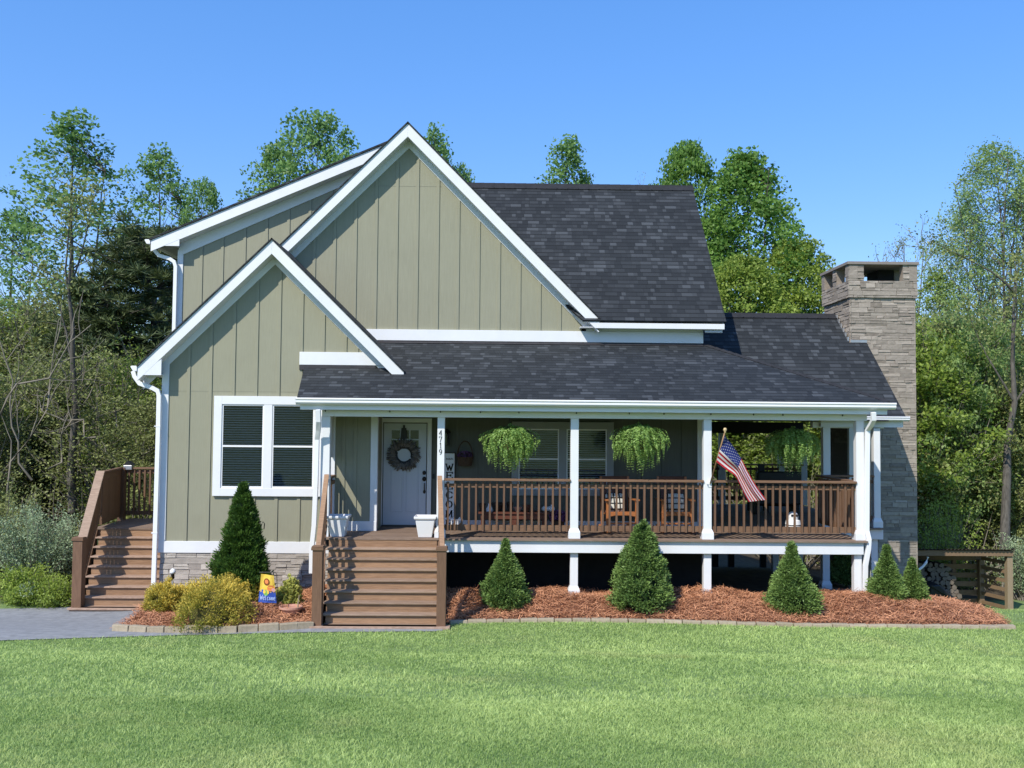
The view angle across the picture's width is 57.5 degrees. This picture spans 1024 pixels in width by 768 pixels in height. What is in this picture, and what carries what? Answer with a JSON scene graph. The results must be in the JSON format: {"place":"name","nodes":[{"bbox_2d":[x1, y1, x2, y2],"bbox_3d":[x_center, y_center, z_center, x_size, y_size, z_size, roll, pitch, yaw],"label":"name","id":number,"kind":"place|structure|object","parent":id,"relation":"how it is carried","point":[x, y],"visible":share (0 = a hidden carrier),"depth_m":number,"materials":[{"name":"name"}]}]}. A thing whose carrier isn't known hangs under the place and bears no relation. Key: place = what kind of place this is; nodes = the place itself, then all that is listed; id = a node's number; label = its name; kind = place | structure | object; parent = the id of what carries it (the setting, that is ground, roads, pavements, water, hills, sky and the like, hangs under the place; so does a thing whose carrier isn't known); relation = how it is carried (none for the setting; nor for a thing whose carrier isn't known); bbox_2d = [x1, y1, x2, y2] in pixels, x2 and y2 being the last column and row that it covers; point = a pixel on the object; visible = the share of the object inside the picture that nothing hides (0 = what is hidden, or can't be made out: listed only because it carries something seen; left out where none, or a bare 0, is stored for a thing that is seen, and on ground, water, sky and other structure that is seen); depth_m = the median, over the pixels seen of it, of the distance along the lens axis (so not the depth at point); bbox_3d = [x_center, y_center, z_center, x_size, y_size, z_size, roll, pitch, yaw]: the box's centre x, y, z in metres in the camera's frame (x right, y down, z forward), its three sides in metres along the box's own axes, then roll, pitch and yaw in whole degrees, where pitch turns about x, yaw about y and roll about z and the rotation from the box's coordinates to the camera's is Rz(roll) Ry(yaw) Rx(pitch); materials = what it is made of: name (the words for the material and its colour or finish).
{"place":"outdoors","nodes":[
{"label":"outdoors","id":0,"kind":"place"},
{"bbox_2d":[0,607,442,639],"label":"driveway","id":1,"kind":"structure","parent":0,"point":[36,623],"depth_m":16.06,"materials":[{"name":"concrete"}]},
{"bbox_2d":[0,531,1023,767],"bbox_3d":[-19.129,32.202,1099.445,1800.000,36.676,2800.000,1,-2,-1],"label":"ground","id":2,"kind":"structure","parent":0,"point":[747,572],"depth_m":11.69,"materials":[{"name":"green plant"}]},
{"bbox_2d":[0,373,35,488],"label":"sapling","id":3,"kind":"object","parent":2,"relation":"on","point":[19,411],"visible":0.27,"depth_m":26.61,"materials":[{"name":"green plant"}]},
{"bbox_2d":[0,469,45,572],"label":"green shrub","id":4,"kind":"object","parent":2,"relation":"on","point":[7,507],"visible":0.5,"depth_m":21.33,"materials":[{"name":"green plant"}]},
{"bbox_2d":[0,396,53,510],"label":"sapling","id":5,"kind":"object","parent":2,"relation":"on","point":[24,415],"visible":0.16,"depth_m":27.84,"materials":[{"name":"green plant"}]},
{"bbox_2d":[0,378,54,516],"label":"sapling","id":6,"kind":"object","parent":2,"relation":"on","point":[6,461],"visible":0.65,"depth_m":25.41,"materials":[{"name":"green plant"}]},
{"bbox_2d":[0,300,60,456],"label":"sapling","id":7,"kind":"object","parent":2,"relation":"on","point":[5,323],"visible":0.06,"depth_m":32.16,"materials":[{"name":"green plant"}]},
{"bbox_2d":[0,204,64,374],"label":"tulip poplar","id":8,"kind":"object","parent":2,"relation":"on","point":[5,215],"visible":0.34,"depth_m":43.52,"materials":[{"name":"green plant"}]},
{"bbox_2d":[0,355,69,524],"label":"sapling","id":9,"kind":"object","parent":2,"relation":"on","point":[20,374],"visible":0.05,"depth_m":28.51,"materials":[{"name":"green plant"}]},
{"bbox_2d":[0,561,71,606],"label":"green shrub","id":10,"kind":"object","parent":2,"relation":"on","point":[15,578],"visible":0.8,"depth_m":19.05,"materials":[{"name":"green plant"}]},
{"bbox_2d":[1,291,86,485],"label":"sapling","id":11,"kind":"object","parent":2,"relation":"on","point":[24,325],"visible":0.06,"depth_m":31.62,"materials":[{"name":"green plant"}]},
{"bbox_2d":[22,570,85,608],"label":"green shrub","id":12,"kind":"object","parent":2,"relation":"on","point":[59,595],"visible":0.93,"depth_m":18.91,"materials":[{"name":"green plant"}]},
{"bbox_2d":[15,514,97,583],"bbox_3d":[-10.037,3.758,20.768,2.073,1.715,2.111,-1,-3,38],"label":"silvery shrub","id":13,"kind":"object","parent":2,"relation":"on","point":[69,570],"visible":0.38,"depth_m":20.55,"materials":[{"name":"green plant"}]},
{"bbox_2d":[0,498,117,596],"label":"silvery shrub","id":14,"kind":"object","parent":2,"relation":"on","point":[34,533],"visible":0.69,"depth_m":19.99,"materials":[{"name":"green plant"}]},
{"bbox_2d":[0,256,117,522],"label":"sapling","id":15,"kind":"object","parent":2,"relation":"on","point":[31,326],"visible":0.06,"depth_m":31.13,"materials":[{"name":"green plant"}]},
{"bbox_2d":[6,355,126,520],"bbox_3d":[-13.279,2.427,29.202,5.871,6.577,7.220,1,-2,-16],"label":"sapling","id":16,"kind":"object","parent":2,"relation":"on","point":[43,490],"visible":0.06,"depth_m":28.01,"materials":[{"name":"green plant"}]},
{"bbox_2d":[9,147,127,512],"bbox_3d":[-11.655,-1.342,24.168,3.031,9.418,2.626,1,-2,-1],"label":"mottled tree","id":17,"kind":"object","parent":2,"relation":"on","point":[68,281],"visible":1,"depth_m":24.40,"materials":[{"name":"green plant"}]},
{"bbox_2d":[0,271,151,519],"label":"sapling","id":18,"kind":"object","parent":2,"relation":"on","point":[44,313],"visible":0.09,"depth_m":30.92,"materials":[{"name":"green plant"}]},
{"bbox_2d":[0,452,153,576],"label":"undergrowth","id":19,"kind":"object","parent":2,"relation":"on","point":[112,521],"visible":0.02,"depth_m":24.68,"materials":[{"name":"green plant"}]},
{"bbox_2d":[0,325,154,528],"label":"sapling","id":20,"kind":"object","parent":2,"relation":"on","point":[57,372],"visible":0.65,"depth_m":24.70,"materials":[{"name":"green plant"}]},
{"bbox_2d":[0,319,35,479],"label":"bare branch","id":21,"kind":"object","parent":20,"relation":"attached to","point":[19,463],"visible":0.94,"depth_m":22.95,"materials":[{"name":"grey wood"}]},
{"bbox_2d":[2,303,75,504],"bbox_3d":[-11.545,0.663,22.820,1.863,5.419,0.718,1,-2,-1],"label":"bare branch","id":22,"kind":"object","parent":20,"relation":"attached to","point":[31,435],"visible":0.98,"depth_m":22.59,"materials":[{"name":"grey wood"}]},
{"bbox_2d":[32,363,95,438],"bbox_3d":[-11.765,0.293,24.023,2.206,2.206,0.807,0,-3,21],"label":"bare branch","id":23,"kind":"object","parent":20,"relation":"attached to","point":[66,415],"visible":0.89,"depth_m":23.88,"materials":[{"name":"grey wood"}]},
{"bbox_2d":[47,334,100,469],"bbox_3d":[-11.123,0.450,23.202,1.061,3.423,1.617,1,-2,-1],"label":"bare branch","id":24,"kind":"object","parent":20,"relation":"attached to","point":[62,432],"visible":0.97,"depth_m":23.60,"materials":[{"name":"grey wood"}]},
{"bbox_2d":[0,283,106,415],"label":"bare branch","id":25,"kind":"object","parent":24,"relation":"attached to","point":[11,391],"visible":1,"depth_m":22.39,"materials":[{"name":"grey wood"}]},
{"bbox_2d":[0,106,169,337],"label":"tulip poplar","id":26,"kind":"object","parent":2,"relation":"on","point":[74,136],"visible":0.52,"depth_m":41.58,"materials":[{"name":"green plant"}]},
{"bbox_2d":[0,264,171,519],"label":"pine tree","id":27,"kind":"object","parent":2,"relation":"on","point":[140,313],"visible":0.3,"depth_m":28.93,"materials":[{"name":"green plant"}]},
{"bbox_2d":[20,327,161,528],"bbox_3d":[-12.724,1.951,29.337,4.965,7.549,4.512,1,-2,-9],"label":"sapling","id":28,"kind":"object","parent":2,"relation":"on","point":[101,351],"visible":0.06,"depth_m":28.34,"materials":[{"name":"green plant"}]},
{"bbox_2d":[1,209,187,443],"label":"pine tree","id":29,"kind":"object","parent":2,"relation":"on","point":[133,252],"visible":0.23,"depth_m":29.75,"materials":[{"name":"green plant"}]},
{"bbox_2d":[40,319,161,520],"bbox_3d":[-11.131,1.803,26.266,3.296,7.156,3.627,0,-2,12],"label":"sapling","id":30,"kind":"object","parent":2,"relation":"on","point":[126,373],"visible":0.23,"depth_m":25.97,"materials":[{"name":"green plant"}]},
{"bbox_2d":[63,390,161,517],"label":"sapling","id":31,"kind":"object","parent":2,"relation":"on","point":[144,415],"visible":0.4,"depth_m":23.60,"materials":[{"name":"green plant"}]},
{"bbox_2d":[116,380,161,518],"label":"sapling","id":32,"kind":"object","parent":2,"relation":"on","point":[153,393],"visible":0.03,"depth_m":25.95,"materials":[{"name":"green plant"}]},
{"bbox_2d":[101,142,200,340],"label":"tulip poplar","id":33,"kind":"object","parent":2,"relation":"on","point":[150,167],"visible":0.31,"depth_m":44.78,"materials":[{"name":"green plant"}]},
{"bbox_2d":[151,176,223,342],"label":"tulip poplar","id":34,"kind":"object","parent":2,"relation":"on","point":[210,192],"visible":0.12,"depth_m":43.99,"materials":[{"name":"green plant"}]},
{"bbox_2d":[111,584,326,629],"bbox_3d":[-4.799,4.070,16.744,4.284,0.668,3.173,1,-2,-1],"label":"pine straw bed","id":35,"kind":"object","parent":2,"relation":"on","point":[270,613],"visible":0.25,"depth_m":15.81,"materials":[{"name":"brown wood"}]},
{"bbox_2d":[140,575,191,613],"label":"gold thread cypress","id":36,"kind":"object","parent":35,"relation":"on","point":[165,594],"visible":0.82,"depth_m":16.31,"materials":[{"name":"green plant"}]},
{"bbox_2d":[169,572,258,633],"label":"gold thread cypress","id":37,"kind":"object","parent":35,"relation":"on","point":[209,604],"visible":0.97,"depth_m":15.36,"materials":[{"name":"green plant"}]},
{"bbox_2d":[218,573,257,604],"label":"gold thread cypress","id":38,"kind":"object","parent":35,"relation":"on","point":[245,587],"visible":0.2,"depth_m":16.30,"materials":[{"name":"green plant"}]},
{"bbox_2d":[205,480,275,600],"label":"arborvitae","id":39,"kind":"object","parent":35,"relation":"on","point":[240,552],"visible":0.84,"depth_m":16.73,"materials":[{"name":"green plant"}]},
{"bbox_2d":[258,572,277,607],"bbox_3d":[-4.215,3.659,16.146,0.343,0.802,0.061,1,-2,-1],"label":"garden flag","id":40,"kind":"object","parent":35,"relation":"on","point":[267,593],"visible":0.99,"depth_m":16.15,"materials":[{"name":"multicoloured fabric"}]},
{"bbox_2d":[274,573,303,604],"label":"yellow green shrub","id":41,"kind":"object","parent":35,"relation":"on","point":[290,591],"visible":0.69,"depth_m":16.43,"materials":[{"name":"green plant"}]},
{"bbox_2d":[232,139,300,201],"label":"tulip poplar","id":42,"kind":"object","parent":2,"relation":"on","point":[265,163],"visible":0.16,"depth_m":47.55,"materials":[{"name":"green plant"}]},
{"bbox_2d":[245,106,360,194],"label":"tulip poplar","id":43,"kind":"object","parent":2,"relation":"on","point":[321,126],"visible":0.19,"depth_m":46.69,"materials":[{"name":"green plant"}]},
{"bbox_2d":[423,122,462,174],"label":"tulip poplar","id":44,"kind":"object","parent":2,"relation":"on","point":[442,150],"visible":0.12,"depth_m":45.27,"materials":[{"name":"green plant"}]},
{"bbox_2d":[67,121,918,629],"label":"house","id":45,"kind":"structure","parent":2,"relation":"on","point":[337,325],"depth_m":19.31,"materials":[{"name":"green"}]},
{"bbox_2d":[212,396,321,496],"bbox_3d":[-4.802,1.223,18.358,2.122,1.960,0.072,1,-2,-1],"label":"window","id":46,"kind":"structure","parent":45,"relation":"in","point":[266,488],"depth_m":18.35,"materials":[{"name":"white paint"}]},
{"bbox_2d":[327,514,350,536],"bbox_3d":[-3.247,2.650,17.471,0.418,0.393,0.418,1,-2,-1],"label":"white planter","id":47,"kind":"object","parent":45,"relation":"on","point":[338,525],"visible":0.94,"depth_m":17.32,"materials":[{"name":"plastic"}]},
{"bbox_2d":[386,425,420,471],"bbox_3d":[-2.231,1.328,19.241,0.730,0.962,0.131,1,-2,-1],"label":"wreath","id":48,"kind":"object","parent":45,"relation":"attached to","point":[396,462],"visible":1,"depth_m":19.22,"materials":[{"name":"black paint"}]},
{"bbox_2d":[381,418,431,526],"bbox_3d":[-2.216,1.818,19.255,1.101,2.225,0.122,1,-2,-1],"label":"front door","id":49,"kind":"structure","parent":45,"relation":"in","point":[404,493],"depth_m":19.26,"materials":[{"name":"white paint"}]},
{"bbox_2d":[414,515,436,537],"bbox_3d":[-1.616,2.664,17.479,0.418,0.393,0.418,1,-2,-1],"label":"white planter","id":50,"kind":"object","parent":45,"relation":"on","point":[425,524],"visible":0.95,"depth_m":17.32,"materials":[{"name":"plastic"}]},
{"bbox_2d":[444,453,454,523],"bbox_3d":[-1.293,2.176,19.224,0.234,1.519,0.034,1,-2,-1],"label":"welcome sign","id":51,"kind":"object","parent":45,"relation":"on","point":[449,465],"visible":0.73,"depth_m":19.22,"materials":[{"name":"white paint"}]},
{"bbox_2d":[457,441,472,465],"bbox_3d":[-0.966,1.425,19.224,0.360,0.522,0.213,1,-2,-1],"label":"wall basket","id":52,"kind":"object","parent":45,"relation":"attached to","point":[465,461],"depth_m":19.16,"materials":[{"name":"wicker"}]},
{"bbox_2d":[478,418,540,475],"bbox_3d":[-0.060,1.151,17.566,1.160,1.145,1.112,2,-3,-24],"label":"hanging fern","id":53,"kind":"object","parent":45,"relation":"hanging from","point":[514,434],"visible":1,"depth_m":17.40,"materials":[{"name":"green plant"}]},
{"bbox_2d":[511,421,613,495],"bbox_3d":[1.050,1.550,19.348,2.115,1.527,0.072,1,-2,-1],"label":"window","id":54,"kind":"structure","parent":45,"relation":"in","point":[562,427],"depth_m":19.34,"materials":[{"name":"white plastic"}]},
{"bbox_2d":[599,476,639,532],"bbox_3d":[2.126,2.392,18.507,0.685,1.080,1.007,1,-2,-7],"label":"rocking chair","id":55,"kind":"object","parent":45,"relation":"on","point":[606,501],"visible":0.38,"depth_m":18.81,"materials":[{"name":"orange wood"}]},
{"bbox_2d":[609,420,669,474],"bbox_3d":[2.443,1.138,17.628,1.145,1.179,1.194,2,-3,-31],"label":"hanging fern","id":56,"kind":"object","parent":45,"relation":"hanging from","point":[642,439],"visible":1,"depth_m":17.46,"materials":[{"name":"green plant"}]},
{"bbox_2d":[655,476,694,532],"bbox_3d":[3.248,2.404,18.576,0.685,1.080,1.007,0,-2,0],"label":"rocking chair","id":57,"kind":"object","parent":45,"relation":"on","point":[661,499],"visible":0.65,"depth_m":18.82,"materials":[{"name":"orange wood"}]},
{"bbox_2d":[666,493,684,511],"bbox_3d":[3.255,2.363,18.626,0.400,0.400,0.150,0,-22,5],"label":"cushion","id":58,"kind":"object","parent":57,"relation":"on","point":[675,502],"visible":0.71,"depth_m":18.56,"materials":[{"name":"beige fabric"}]},
{"bbox_2d":[707,428,765,501],"bbox_3d":[4.132,1.486,17.192,1.084,1.356,0.465,0,-2,13],"label":"flag","id":59,"kind":"object","parent":45,"relation":"attached to","point":[729,459],"visible":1,"depth_m":17.20,"materials":[{"name":"multicoloured fabric"}]},
{"bbox_2d":[764,423,820,474],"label":"hanging fern","id":60,"kind":"object","parent":45,"relation":"hanging from","point":[791,442],"visible":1,"depth_m":18.03,"materials":[{"name":"green plant"}]},
{"bbox_2d":[534,133,587,183],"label":"tulip poplar","id":61,"kind":"object","parent":2,"relation":"on","point":[572,158],"visible":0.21,"depth_m":50.25,"materials":[{"name":"green plant"}]},
{"bbox_2d":[648,139,744,312],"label":"leafy tree","id":62,"kind":"object","parent":2,"relation":"on","point":[683,157],"visible":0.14,"depth_m":46.05,"materials":[{"name":"green plant"}]},
{"bbox_2d":[446,583,1011,624],"bbox_3d":[3.379,4.098,17.543,11.317,0.747,3.524,1,-2,-1],"label":"pine straw bed","id":63,"kind":"object","parent":2,"relation":"on","point":[723,602],"visible":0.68,"depth_m":16.58,"materials":[{"name":"brown wood"}]},
{"bbox_2d":[478,538,533,612],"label":"dwarf spruce","id":64,"kind":"object","parent":63,"relation":"on","point":[503,584],"visible":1,"depth_m":16.66,"materials":[{"name":"green plant"}]},
{"bbox_2d":[604,519,675,614],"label":"dwarf spruce","id":65,"kind":"object","parent":63,"relation":"on","point":[641,572],"visible":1,"depth_m":16.58,"materials":[{"name":"green plant"}]},
{"bbox_2d":[761,539,824,615],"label":"dwarf spruce","id":66,"kind":"object","parent":63,"relation":"on","point":[793,588],"visible":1,"depth_m":16.49,"materials":[{"name":"green plant"}]},
{"bbox_2d":[864,544,909,601],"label":"dwarf spruce","id":67,"kind":"object","parent":63,"relation":"on","point":[886,580],"visible":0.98,"depth_m":17.00,"materials":[{"name":"green plant"}]},
{"bbox_2d":[902,556,931,603],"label":"dwarf spruce","id":68,"kind":"object","parent":63,"relation":"on","point":[915,583],"visible":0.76,"depth_m":17.15,"materials":[{"name":"green plant"}]},
{"bbox_2d":[712,249,801,501],"bbox_3d":[10.006,0.437,40.181,6.068,12.448,7.061,3,-3,-40],"label":"leafy tree","id":69,"kind":"object","parent":2,"relation":"on","point":[756,273],"visible":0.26,"depth_m":39.45,"materials":[{"name":"green plant"}]},
{"bbox_2d":[712,421,813,503],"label":"sapling","id":70,"kind":"object","parent":2,"relation":"on","point":[715,449],"visible":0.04,"depth_m":36.92,"materials":[{"name":"green plant"}]},
{"bbox_2d":[699,145,827,312],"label":"leafy tree","id":71,"kind":"object","parent":2,"relation":"on","point":[745,169],"visible":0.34,"depth_m":43.79,"materials":[{"name":"green plant"}]},
{"bbox_2d":[713,421,820,495],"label":"sapling","id":72,"kind":"object","parent":2,"relation":"on","point":[769,459],"visible":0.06,"depth_m":36.88,"materials":[{"name":"green plant"}]},
{"bbox_2d":[738,233,836,485],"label":"leafy tree","id":73,"kind":"object","parent":2,"relation":"on","point":[815,271],"visible":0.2,"depth_m":41.47,"materials":[{"name":"green plant"}]},
{"bbox_2d":[713,421,1023,590],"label":"undergrowth","id":74,"kind":"object","parent":2,"relation":"on","point":[812,557],"visible":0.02,"depth_m":29.89,"materials":[{"name":"green plant"}]},
{"bbox_2d":[868,214,960,334],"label":"budding tree","id":75,"kind":"object","parent":2,"relation":"on","point":[903,251],"visible":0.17,"depth_m":45.60,"materials":[{"name":"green plant"}]},
{"bbox_2d":[813,317,1019,547],"bbox_3d":[12.222,2.115,29.612,5.681,8.255,6.217,0,-2,2],"label":"sapling","id":76,"kind":"object","parent":2,"relation":"on","point":[923,376],"visible":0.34,"depth_m":27.90,"materials":[{"name":"green plant"}]},
{"bbox_2d":[915,266,978,336],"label":"leafy tree","id":77,"kind":"object","parent":2,"relation":"on","point":[934,289],"visible":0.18,"depth_m":42.47,"materials":[{"name":"green plant"}]},
{"bbox_2d":[917,449,981,539],"bbox_3d":[12.723,3.291,27.683,2.317,2.758,2.167,1,-2,-1],"label":"shrub","id":78,"kind":"object","parent":2,"relation":"on","point":[942,493],"visible":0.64,"depth_m":27.55,"materials":[{"name":"green plant"}]},
{"bbox_2d":[917,500,986,580],"bbox_3d":[12.255,4.688,27.001,2.330,2.813,3.006,1,-2,-1],"label":"green shrub","id":79,"kind":"object","parent":2,"relation":"on","point":[941,541],"visible":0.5,"depth_m":26.44,"materials":[{"name":"green plant"}]},
{"bbox_2d":[916,292,1001,548],"bbox_3d":[14.219,1.131,29.889,4.154,8.136,2.480,1,-3,-19],"label":"pale tree","id":80,"kind":"object","parent":2,"relation":"on","point":[954,326],"visible":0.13,"depth_m":29.40,"materials":[{"name":"green plant"}]},
{"bbox_2d":[898,208,1023,548],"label":"pale tree","id":81,"kind":"object","parent":2,"relation":"on","point":[1005,507],"visible":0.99,"depth_m":27.59,"materials":[{"name":"green plant"}]},
{"bbox_2d":[918,549,1015,610],"bbox_3d":[11.619,5.348,24.997,2.924,2.075,1.620,1,-2,-1],"label":"woodshed","id":82,"kind":"object","parent":2,"relation":"on","point":[978,555],"visible":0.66,"depth_m":24.93,"materials":[{"name":"wood"}]},
{"bbox_2d":[926,581,955,598],"bbox_3d":[11.198,5.509,24.309,1.012,0.735,0.945,1,-2,-1],"label":"wheelbarrow","id":83,"kind":"object","parent":82,"relation":"on","point":[936,589],"visible":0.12,"depth_m":23.90,"materials":[{"name":"black paint"}]},
{"bbox_2d":[923,198,1010,321],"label":"feathery tree","id":84,"kind":"object","parent":2,"relation":"on","point":[977,260],"visible":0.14,"depth_m":43.19,"materials":[{"name":"green plant"}]},
{"bbox_2d":[911,135,1023,335],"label":"feathery tree","id":85,"kind":"object","parent":2,"relation":"on","point":[986,179],"visible":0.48,"depth_m":40.68,"materials":[{"name":"green plant"}]},
{"bbox_2d":[916,400,1019,536],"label":"sapling","id":86,"kind":"object","parent":2,"relation":"on","point":[985,489],"visible":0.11,"depth_m":28.41,"materials":[{"name":"green plant"}]},
{"bbox_2d":[916,330,1021,548],"bbox_3d":[14.027,2.291,29.059,4.207,7.887,3.844,1,-2,-5],"label":"sapling","id":87,"kind":"object","parent":2,"relation":"on","point":[974,370],"visible":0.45,"depth_m":28.20,"materials":[{"name":"green plant"}]},
{"bbox_2d":[915,303,1023,545],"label":"sapling","id":88,"kind":"object","parent":2,"relation":"on","point":[936,326],"visible":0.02,"depth_m":30.22,"materials":[{"name":"green plant"}]},
{"bbox_2d":[917,301,1023,580],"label":"sapling","id":89,"kind":"object","parent":2,"relation":"on","point":[998,342],"visible":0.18,"depth_m":28.94,"materials":[{"name":"green plant"}]},
{"bbox_2d":[950,359,1023,558],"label":"sapling","id":90,"kind":"object","parent":2,"relation":"on","point":[1020,388],"visible":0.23,"depth_m":28.69,"materials":[{"name":"green plant"}]},
{"bbox_2d":[953,383,1023,553],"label":"sapling","id":91,"kind":"object","parent":2,"relation":"on","point":[1019,417],"visible":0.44,"depth_m":28.35,"materials":[{"name":"green plant"}]},
{"bbox_2d":[963,175,1023,334],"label":"feathery tree","id":92,"kind":"object","parent":2,"relation":"on","point":[1013,225],"visible":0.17,"depth_m":41.91,"materials":[{"name":"green plant"}]},
{"bbox_2d":[971,426,1023,543],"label":"sapling","id":93,"kind":"object","parent":2,"relation":"on","point":[1016,481],"visible":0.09,"depth_m":28.45,"materials":[{"name":"green plant"}]},
{"bbox_2d":[971,275,1023,548],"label":"pale tree","id":94,"kind":"object","parent":2,"relation":"on","point":[1005,323],"visible":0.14,"depth_m":30.46,"materials":[{"name":"green plant"}]},
{"bbox_2d":[984,532,1023,600],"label":"green shrub","id":95,"kind":"object","parent":2,"relation":"on","point":[1018,578],"visible":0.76,"depth_m":26.15,"materials":[{"name":"green plant"}]},
{"bbox_2d":[1001,339,1023,528],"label":"sapling","id":96,"kind":"object","parent":2,"relation":"on","point":[1018,357],"visible":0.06,"depth_m":31.60,"materials":[{"name":"green plant"}]},
{"bbox_2d":[0,0,1023,357],"label":"sky","id":97,"kind":"structure","parent":0,"point":[868,110],"materials":[{"name":"blue"}]},
{"bbox_2d":[478,510,549,524],"bbox_3d":[0.035,2.753,18.851,1.426,0.360,0.392,1,-2,-1],"label":"porch bench","id":98,"kind":"object","parent":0,"point":[514,515],"visible":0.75,"depth_m":18.69,"materials":[{"name":"red wood"}]},
{"bbox_2d":[749,471,800,514],"bbox_3d":[6.370,2.623,22.625,1.047,1.043,0.800,1,-2,-1],"label":"patio sofa","id":99,"kind":"object","parent":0,"point":[777,475],"visible":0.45,"depth_m":22.24,"materials":[{"name":"black paint"}]},
{"bbox_2d":[830,554,869,587],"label":"dwarf spruce","id":100,"kind":"object","parent":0,"point":[840,569],"visible":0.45,"depth_m":19.98,"materials":[{"name":"green plant"}]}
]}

